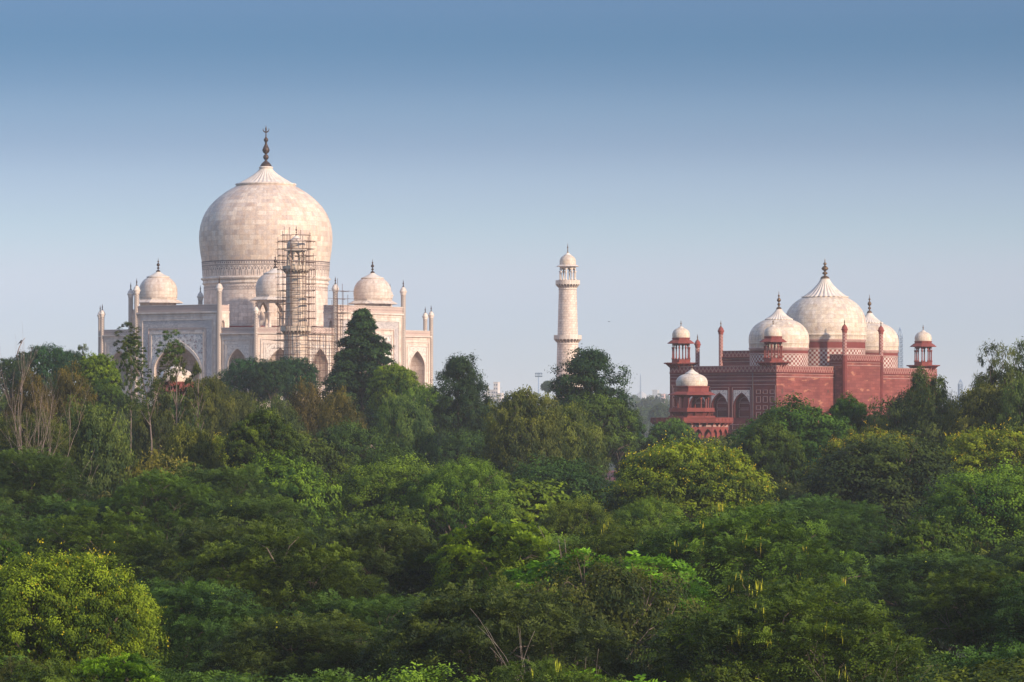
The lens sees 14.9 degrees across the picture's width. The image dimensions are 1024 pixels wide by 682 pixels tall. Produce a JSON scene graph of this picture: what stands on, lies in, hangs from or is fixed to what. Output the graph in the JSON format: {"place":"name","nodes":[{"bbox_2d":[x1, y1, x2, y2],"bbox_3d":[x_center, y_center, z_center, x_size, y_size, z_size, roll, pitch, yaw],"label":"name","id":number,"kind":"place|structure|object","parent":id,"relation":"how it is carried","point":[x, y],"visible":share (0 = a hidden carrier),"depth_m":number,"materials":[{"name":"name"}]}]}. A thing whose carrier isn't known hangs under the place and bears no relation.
{"place":"outdoors","nodes":[
{"label":"outdoors","id":0,"kind":"place"},
{"bbox_2d":[35,462,966,669],"bbox_3d":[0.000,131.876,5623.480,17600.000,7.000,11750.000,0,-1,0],"label":"ground","id":1,"kind":"structure","parent":0,"point":[613,469],"depth_m":376.88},
{"bbox_2d":[0,357,35,399],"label":"umbrella tree","id":2,"kind":"object","parent":1,"relation":"on","point":[9,369],"visible":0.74,"depth_m":513.69,"materials":[{"name":"green plant"}]},
{"bbox_2d":[0,496,41,565],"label":"feathery tree","id":3,"kind":"object","parent":1,"relation":"on","point":[10,523],"visible":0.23,"depth_m":261.92,"materials":[{"name":"green plant"}]},
{"bbox_2d":[0,364,63,519],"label":"drooping tree","id":4,"kind":"object","parent":1,"relation":"on","point":[25,401],"visible":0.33,"depth_m":394.08,"materials":[{"name":"green plant"}]},
{"bbox_2d":[0,326,71,471],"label":"bare tree","id":5,"kind":"object","parent":1,"relation":"on","point":[18,415],"visible":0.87,"depth_m":319.27,"materials":[{"name":"brown plant"}]},
{"bbox_2d":[0,408,79,472],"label":"tree","id":6,"kind":"object","parent":1,"relation":"on","point":[55,435],"visible":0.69,"depth_m":323.54,"materials":[{"name":"green plant"}]},
{"bbox_2d":[13,342,75,395],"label":"umbrella tree","id":7,"kind":"object","parent":1,"relation":"on","point":[44,355],"visible":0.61,"depth_m":517.83,"materials":[{"name":"green plant"}]},
{"bbox_2d":[0,445,99,521],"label":"feathery tree","id":8,"kind":"object","parent":1,"relation":"on","point":[23,489],"visible":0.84,"depth_m":297.82,"materials":[{"name":"green plant"}]},
{"bbox_2d":[1,656,102,681],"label":"feathery tree","id":9,"kind":"object","parent":1,"relation":"on","point":[53,672],"visible":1,"depth_m":141.70,"materials":[{"name":"green plant"}]},
{"bbox_2d":[46,361,105,429],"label":"drooping tree","id":10,"kind":"object","parent":1,"relation":"on","point":[67,387],"visible":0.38,"depth_m":398.97,"materials":[{"name":"green plant"}]},
{"bbox_2d":[8,493,151,589],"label":"feathery tree","id":11,"kind":"object","parent":1,"relation":"on","point":[63,508],"visible":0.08,"depth_m":292.09,"materials":[{"name":"green plant"}]},
{"bbox_2d":[0,539,175,670],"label":"flowering tree","id":12,"kind":"object","parent":1,"relation":"on","point":[55,603],"visible":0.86,"depth_m":169.71,"materials":[{"name":"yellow plant"}]},
{"bbox_2d":[44,392,140,504],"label":"drooping tree","id":13,"kind":"object","parent":1,"relation":"on","point":[107,456],"visible":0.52,"depth_m":328.09,"materials":[{"name":"green plant"}]},
{"bbox_2d":[74,350,122,408],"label":"leafy tree","id":14,"kind":"object","parent":1,"relation":"on","point":[100,371],"visible":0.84,"depth_m":478.35,"materials":[{"name":"green plant"}]},
{"bbox_2d":[16,504,181,589],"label":"feathery tree","id":15,"kind":"object","parent":1,"relation":"on","point":[108,532],"visible":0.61,"depth_m":243.22,"materials":[{"name":"green plant"}]},
{"bbox_2d":[91,382,130,415],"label":"evergreen tree","id":16,"kind":"object","parent":1,"relation":"on","point":[113,396],"visible":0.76,"depth_m":476.68,"materials":[{"name":"green plant"}]},
{"bbox_2d":[63,652,164,681],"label":"feathery tree","id":17,"kind":"object","parent":1,"relation":"on","point":[133,667],"visible":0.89,"depth_m":145.03,"materials":[{"name":"green plant"}]},
{"bbox_2d":[113,322,182,453],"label":"eucalyptus tree","id":18,"kind":"object","parent":1,"relation":"on","point":[129,353],"visible":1,"depth_m":351.85,"materials":[{"name":"green plant"}]},
{"bbox_2d":[92,442,204,584],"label":"drooping tree","id":19,"kind":"object","parent":1,"relation":"on","point":[150,461],"visible":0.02,"depth_m":328.51,"materials":[{"name":"green plant"}]},
{"bbox_2d":[128,375,178,473],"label":"eucalyptus tree","id":20,"kind":"object","parent":1,"relation":"on","point":[160,430],"visible":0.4,"depth_m":373.13,"materials":[{"name":"green plant"}]},
{"bbox_2d":[95,467,224,548],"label":"feathery tree","id":21,"kind":"object","parent":1,"relation":"on","point":[176,493],"visible":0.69,"depth_m":288.20,"materials":[{"name":"green plant"}]},
{"bbox_2d":[159,341,192,426],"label":"eucalyptus tree","id":22,"kind":"object","parent":1,"relation":"on","point":[183,389],"visible":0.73,"depth_m":376.19,"materials":[{"name":"green plant"}]},
{"bbox_2d":[58,576,296,676],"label":"feathery tree","id":23,"kind":"object","parent":1,"relation":"on","point":[189,631],"visible":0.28,"depth_m":191.52,"materials":[{"name":"green plant"}]},
{"bbox_2d":[149,420,226,507],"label":"drooping tree","id":24,"kind":"object","parent":1,"relation":"on","point":[188,440],"visible":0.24,"depth_m":333.97,"materials":[{"name":"green plant"}]},
{"bbox_2d":[181,361,211,437],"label":"eucalyptus tree","id":25,"kind":"object","parent":1,"relation":"on","point":[197,369],"visible":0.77,"depth_m":379.77,"materials":[{"name":"green plant"}]},
{"bbox_2d":[144,656,266,681],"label":"feathery tree","id":26,"kind":"object","parent":1,"relation":"on","point":[169,670],"visible":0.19,"depth_m":154.03,"materials":[{"name":"green plant"}]},
{"bbox_2d":[189,372,241,440],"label":"drooping tree","id":27,"kind":"object","parent":1,"relation":"on","point":[218,404],"visible":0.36,"depth_m":438.36,"materials":[{"name":"green plant"}]},
{"bbox_2d":[130,510,304,675],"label":"feathery tree","id":28,"kind":"object","parent":1,"relation":"on","point":[192,544],"visible":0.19,"depth_m":239.05,"materials":[{"name":"green plant"}]},
{"bbox_2d":[135,460,307,578],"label":"feathery tree","id":29,"kind":"object","parent":1,"relation":"on","point":[220,481],"visible":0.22,"depth_m":301.29,"materials":[{"name":"green plant"}]},
{"bbox_2d":[216,355,286,406],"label":"umbrella tree","id":30,"kind":"object","parent":1,"relation":"on","point":[236,372],"visible":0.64,"depth_m":597.57,"materials":[{"name":"green plant"}]},
{"bbox_2d":[178,491,333,572],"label":"feathery tree","id":31,"kind":"object","parent":1,"relation":"on","point":[250,510],"visible":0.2,"depth_m":258.78,"materials":[{"name":"green plant"}]},
{"bbox_2d":[157,667,360,681],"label":"feathery tree","id":32,"kind":"object","parent":1,"relation":"on","point":[330,674],"visible":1,"depth_m":144.33,"materials":[{"name":"green plant"}]},
{"bbox_2d":[222,400,304,469],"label":"leafy tree","id":33,"kind":"object","parent":1,"relation":"on","point":[258,433],"visible":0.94,"depth_m":328.46,"materials":[{"name":"green plant"}]},
{"bbox_2d":[134,516,400,660],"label":"feathery tree","id":34,"kind":"object","parent":1,"relation":"on","point":[287,568],"visible":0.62,"depth_m":209.53,"materials":[{"name":"green plant"}]},
{"bbox_2d":[246,358,295,401],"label":"umbrella tree","id":35,"kind":"object","parent":1,"relation":"on","point":[280,375],"visible":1,"depth_m":593.49,"materials":[{"name":"green plant"}]},
{"bbox_2d":[251,393,308,438],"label":"drooping tree","id":36,"kind":"object","parent":1,"relation":"on","point":[287,414],"visible":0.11,"depth_m":449.36,"materials":[{"name":"green plant"}]},
{"bbox_2d":[226,448,353,532],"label":"round tree","id":37,"kind":"object","parent":1,"relation":"on","point":[299,487],"visible":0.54,"depth_m":324.17,"materials":[{"name":"green plant"}]},
{"bbox_2d":[182,609,398,681],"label":"feathery tree","id":38,"kind":"object","parent":1,"relation":"on","point":[329,651],"visible":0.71,"depth_m":175.21,"materials":[{"name":"green plant"}]},
{"bbox_2d":[272,354,322,403],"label":"umbrella tree","id":39,"kind":"object","parent":1,"relation":"on","point":[299,367],"visible":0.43,"depth_m":603.45,"materials":[{"name":"green plant"}]},
{"bbox_2d":[287,372,326,442],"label":"drooping tree","id":40,"kind":"object","parent":1,"relation":"on","point":[306,406],"visible":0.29,"depth_m":468.43,"materials":[{"name":"green plant"}]},
{"bbox_2d":[282,431,357,496],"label":"evergreen tree","id":41,"kind":"object","parent":1,"relation":"on","point":[322,454],"visible":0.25,"depth_m":370.31,"materials":[{"name":"green plant"}]},
{"bbox_2d":[242,587,439,669],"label":"feathery tree","id":42,"kind":"object","parent":1,"relation":"on","point":[368,612],"visible":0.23,"depth_m":193.90,"materials":[{"name":"green plant"}]},
{"bbox_2d":[314,383,368,444],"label":"drooping tree","id":43,"kind":"object","parent":1,"relation":"on","point":[333,414],"visible":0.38,"depth_m":453.98,"materials":[{"name":"green plant"}]},
{"bbox_2d":[309,415,394,485],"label":"evergreen tree","id":44,"kind":"object","parent":1,"relation":"on","point":[363,436],"visible":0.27,"depth_m":413.02,"materials":[{"name":"green plant"}]},
{"bbox_2d":[310,509,395,592],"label":"broadleaf tree","id":45,"kind":"object","parent":1,"relation":"on","point":[326,523],"visible":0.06,"depth_m":290.51,"materials":[{"name":"green plant"}]},
{"bbox_2d":[318,307,395,433],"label":"conifer tree","id":46,"kind":"object","parent":1,"relation":"on","point":[359,343],"visible":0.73,"depth_m":558.36,"materials":[{"name":"green plant"}]},
{"bbox_2d":[313,516,446,617],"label":"feathery tree","id":47,"kind":"object","parent":1,"relation":"on","point":[376,542],"visible":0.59,"depth_m":237.77,"materials":[{"name":"green plant"}]},
{"bbox_2d":[318,452,454,542],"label":"round tree","id":48,"kind":"object","parent":1,"relation":"on","point":[375,488],"visible":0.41,"depth_m":326.63,"materials":[{"name":"green plant"}]},
{"bbox_2d":[345,438,431,518],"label":"evergreen tree","id":49,"kind":"object","parent":1,"relation":"on","point":[373,458],"visible":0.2,"depth_m":356.01,"materials":[{"name":"green plant"}]},
{"bbox_2d":[365,363,419,411],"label":"leafy tree","id":50,"kind":"object","parent":1,"relation":"on","point":[396,378],"visible":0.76,"depth_m":543.10,"materials":[{"name":"green plant"}]},
{"bbox_2d":[339,501,445,586],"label":"broadleaf tree","id":51,"kind":"object","parent":1,"relation":"on","point":[405,516],"visible":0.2,"depth_m":261.07,"materials":[{"name":"green plant"}]},
{"bbox_2d":[371,385,440,469],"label":"drooping tree","id":52,"kind":"object","parent":1,"relation":"on","point":[407,421],"visible":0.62,"depth_m":438.28,"materials":[{"name":"green plant"}]},
{"bbox_2d":[339,660,484,681],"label":"round tree","id":53,"kind":"object","parent":1,"relation":"on","point":[409,678],"visible":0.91,"depth_m":156.28,"materials":[{"name":"green plant"}]},
{"bbox_2d":[423,349,495,456],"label":"cedar tree","id":54,"kind":"object","parent":1,"relation":"on","point":[460,370],"visible":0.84,"depth_m":518.05,"materials":[{"name":"green plant"}]},
{"bbox_2d":[399,454,521,535],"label":"round tree","id":55,"kind":"object","parent":1,"relation":"on","point":[455,485],"visible":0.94,"depth_m":320.04,"materials":[{"name":"green plant"}]},
{"bbox_2d":[432,426,504,471],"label":"evergreen tree","id":56,"kind":"object","parent":1,"relation":"on","point":[470,446],"visible":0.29,"depth_m":458.07,"materials":[{"name":"green plant"}]},
{"bbox_2d":[419,517,565,600],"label":"feathery tree","id":57,"kind":"object","parent":1,"relation":"on","point":[487,554],"visible":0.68,"depth_m":233.75,"materials":[{"name":"green plant"}]},
{"bbox_2d":[339,570,649,681],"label":"feathery tree","id":58,"kind":"object","parent":1,"relation":"on","point":[463,637],"visible":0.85,"depth_m":165.44,"materials":[{"name":"green plant"}]},
{"bbox_2d":[430,475,595,547],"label":"leafy tree","id":59,"kind":"object","parent":1,"relation":"on","point":[534,499],"visible":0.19,"depth_m":329.12,"materials":[{"name":"green plant"}]},
{"bbox_2d":[475,384,567,481],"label":"drooping tree","id":60,"kind":"object","parent":1,"relation":"on","point":[518,428],"visible":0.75,"depth_m":427.59,"materials":[{"name":"green plant"}]},
{"bbox_2d":[453,654,626,681],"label":"pod tree","id":61,"kind":"object","parent":1,"relation":"on","point":[541,669],"visible":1,"depth_m":145.38,"materials":[{"name":"green plant"}]},
{"bbox_2d":[505,450,620,518],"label":"evergreen tree","id":62,"kind":"object","parent":1,"relation":"on","point":[575,477],"visible":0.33,"depth_m":359.64,"materials":[{"name":"green plant"}]},
{"bbox_2d":[533,493,620,544],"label":"round tree","id":63,"kind":"object","parent":1,"relation":"on","point":[569,520],"visible":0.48,"depth_m":288.43,"materials":[{"name":"green plant"}]},
{"bbox_2d":[545,400,614,492],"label":"drooping tree","id":64,"kind":"object","parent":1,"relation":"on","point":[580,438],"visible":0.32,"depth_m":437.69,"materials":[{"name":"green plant"}]},
{"bbox_2d":[544,345,636,469],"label":"cedar tree","id":65,"kind":"object","parent":1,"relation":"on","point":[585,367],"visible":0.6,"depth_m":518.30,"materials":[{"name":"green plant"}]},
{"bbox_2d":[498,546,709,678],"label":"tree","id":66,"kind":"object","parent":1,"relation":"on","point":[614,603],"visible":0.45,"depth_m":194.42,"materials":[{"name":"green plant"}]},
{"bbox_2d":[567,392,646,464],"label":"evergreen tree","id":67,"kind":"object","parent":1,"relation":"on","point":[605,414],"visible":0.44,"depth_m":512.33,"materials":[{"name":"green plant"}]},
{"bbox_2d":[487,547,728,666],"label":"feathery tree","id":68,"kind":"object","parent":1,"relation":"on","point":[533,572],"visible":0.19,"depth_m":217.26,"materials":[{"name":"green plant"}]},
{"bbox_2d":[555,521,719,613],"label":"pod tree","id":69,"kind":"object","parent":1,"relation":"on","point":[619,541],"visible":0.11,"depth_m":236.74,"materials":[{"name":"green plant"}]},
{"bbox_2d":[612,494,691,662],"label":"round tree","id":70,"kind":"object","parent":1,"relation":"on","point":[644,513],"visible":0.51,"depth_m":298.54,"materials":[{"name":"green plant"}]},
{"bbox_2d":[644,415,701,452],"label":"evergreen tree","id":71,"kind":"object","parent":1,"relation":"on","point":[677,429],"visible":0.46,"depth_m":558.37,"materials":[{"name":"green plant"}]},
{"bbox_2d":[598,429,786,526],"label":"flowering tree","id":72,"kind":"object","parent":1,"relation":"on","point":[684,474],"visible":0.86,"depth_m":330.94,"materials":[{"name":"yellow plant"}]},
{"bbox_2d":[681,660,763,681],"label":"broadleaf tree","id":73,"kind":"object","parent":1,"relation":"on","point":[720,674],"visible":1,"depth_m":145.50,"materials":[{"name":"green plant"}]},
{"bbox_2d":[611,501,886,651],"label":"pod tree","id":74,"kind":"object","parent":1,"relation":"on","point":[732,539],"visible":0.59,"depth_m":225.09,"materials":[{"name":"green plant"}]},
{"bbox_2d":[727,412,808,484],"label":"leafy tree","id":75,"kind":"object","parent":1,"relation":"on","point":[771,456],"visible":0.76,"depth_m":418.11,"materials":[{"name":"green plant"}]},
{"bbox_2d":[721,393,857,488],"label":"leafy tree","id":76,"kind":"object","parent":1,"relation":"on","point":[801,421],"visible":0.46,"depth_m":427.54,"materials":[{"name":"green plant"}]},
{"bbox_2d":[624,576,955,681],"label":"pod tree","id":77,"kind":"object","parent":1,"relation":"on","point":[786,627],"visible":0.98,"depth_m":162.66,"materials":[{"name":"green plant"}]},
{"bbox_2d":[700,498,888,656],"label":"feathery tree","id":78,"kind":"object","parent":1,"relation":"on","point":[847,541],"visible":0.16,"depth_m":263.97,"materials":[{"name":"green plant"}]},
{"bbox_2d":[761,491,904,656],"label":"feathery tree","id":79,"kind":"object","parent":1,"relation":"on","point":[830,503],"visible":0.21,"depth_m":296.63,"materials":[{"name":"green plant"}]},
{"bbox_2d":[823,390,870,434],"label":"leafy tree","id":80,"kind":"object","parent":1,"relation":"on","point":[851,408],"visible":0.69,"depth_m":438.75,"materials":[{"name":"green plant"}]},
{"bbox_2d":[801,421,919,561],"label":"flowering tree","id":81,"kind":"object","parent":1,"relation":"on","point":[827,450],"visible":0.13,"depth_m":383.95,"materials":[{"name":"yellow plant"}]},
{"bbox_2d":[788,426,968,623],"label":"evergreen tree","id":82,"kind":"object","parent":1,"relation":"on","point":[887,480],"visible":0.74,"depth_m":345.74,"materials":[{"name":"green plant"}]},
{"bbox_2d":[858,387,957,517],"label":"drooping tree","id":83,"kind":"object","parent":1,"relation":"on","point":[879,418],"visible":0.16,"depth_m":431.24,"materials":[{"name":"green plant"}]},
{"bbox_2d":[826,548,1016,656],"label":"feathery tree","id":84,"kind":"object","parent":1,"relation":"on","point":[900,572],"visible":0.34,"depth_m":237.85,"materials":[{"name":"green plant"}]},
{"bbox_2d":[868,515,976,581],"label":"broadleaf tree","id":85,"kind":"object","parent":1,"relation":"on","point":[936,539],"visible":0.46,"depth_m":260.90,"materials":[{"name":"green plant"}]},
{"bbox_2d":[890,364,957,517],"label":"eucalyptus tree","id":86,"kind":"object","parent":1,"relation":"on","point":[917,390],"visible":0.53,"depth_m":430.54,"materials":[{"name":"green plant"}]},
{"bbox_2d":[900,636,1023,681],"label":"feathery tree","id":87,"kind":"object","parent":1,"relation":"on","point":[999,653],"visible":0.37,"depth_m":153.87,"materials":[{"name":"green plant"}]},
{"bbox_2d":[901,563,1023,657],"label":"feathery tree","id":88,"kind":"object","parent":1,"relation":"on","point":[958,628],"visible":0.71,"depth_m":198.70,"materials":[{"name":"green plant"}]},
{"bbox_2d":[906,456,1023,562],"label":"round tree","id":89,"kind":"object","parent":1,"relation":"on","point":[953,505],"visible":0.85,"depth_m":296.83,"materials":[{"name":"green plant"}]},
{"bbox_2d":[910,653,1023,681],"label":"round tree","id":90,"kind":"object","parent":1,"relation":"on","point":[985,673],"visible":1,"depth_m":146.38,"materials":[{"name":"green plant"}]},
{"bbox_2d":[919,417,1023,524],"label":"flowering tree","id":91,"kind":"object","parent":1,"relation":"on","point":[981,449],"visible":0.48,"depth_m":361.29,"materials":[{"name":"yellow plant"}]},
{"bbox_2d":[937,380,1018,447],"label":"drooping tree","id":92,"kind":"object","parent":1,"relation":"on","point":[980,406],"visible":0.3,"depth_m":412.72,"materials":[{"name":"green plant"}]},
{"bbox_2d":[960,571,1023,657],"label":"feathery tree","id":93,"kind":"object","parent":1,"relation":"on","point":[1011,628],"visible":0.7,"depth_m":193.52,"materials":[{"name":"green plant"}]},
{"bbox_2d":[968,338,1019,413],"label":"eucalyptus tree","id":94,"kind":"object","parent":1,"relation":"on","point":[993,376],"visible":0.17,"depth_m":419.64,"materials":[{"name":"green plant"}]},
{"bbox_2d":[978,534,1023,581],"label":"round tree","id":95,"kind":"object","parent":1,"relation":"on","point":[1009,567],"visible":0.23,"depth_m":266.19,"materials":[{"name":"green plant"}]},
{"bbox_2d":[992,374,1023,462],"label":"drooping tree","id":96,"kind":"object","parent":1,"relation":"on","point":[1018,397],"visible":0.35,"depth_m":408.72,"materials":[{"name":"green plant"}]},
{"bbox_2d":[0,0,1023,399],"label":"sky","id":97,"kind":"structure","parent":0,"point":[699,164],"materials":[{"name":"blue"}]},
{"bbox_2d":[601,471,616,485],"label":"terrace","id":98,"kind":"structure","parent":0,"point":[609,474],"depth_m":757.14,"materials":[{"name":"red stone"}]},
{"bbox_2d":[650,365,732,438],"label":"garden pavilion","id":99,"kind":"structure","parent":98,"relation":"on","point":[701,421],"depth_m":687.06,"materials":[{"name":"red stone"}]},
{"bbox_2d":[664,260,939,433],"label":"domed mosque","id":100,"kind":"structure","parent":98,"relation":"on","point":[824,343],"depth_m":734.52,"materials":[{"name":"red stone"}]},
{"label":"marble plinth","id":101,"kind":"object","parent":98,"relation":"on","visible":0},
{"bbox_2d":[97,127,433,407],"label":"mausoleum","id":102,"kind":"structure","parent":101,"relation":"on","point":[245,223],"depth_m":815.06,"materials":[{"name":"stone"}]},
{"bbox_2d":[281,227,310,407],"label":"minaret","id":103,"kind":"object","parent":101,"relation":"on","point":[297,311],"visible":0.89,"depth_m":757.69,"materials":[{"name":"stone"}]},
{"bbox_2d":[271,227,320,410],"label":"minaret scaffolding","id":104,"kind":"object","parent":101,"relation":"on","point":[302,283],"visible":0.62,"depth_m":757.31,"materials":[{"name":"grey metal"}]},
{"bbox_2d":[553,244,582,406],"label":"minaret","id":105,"kind":"object","parent":101,"relation":"on","point":[567,337],"visible":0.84,"depth_m":835.10,"materials":[{"name":"stone"}]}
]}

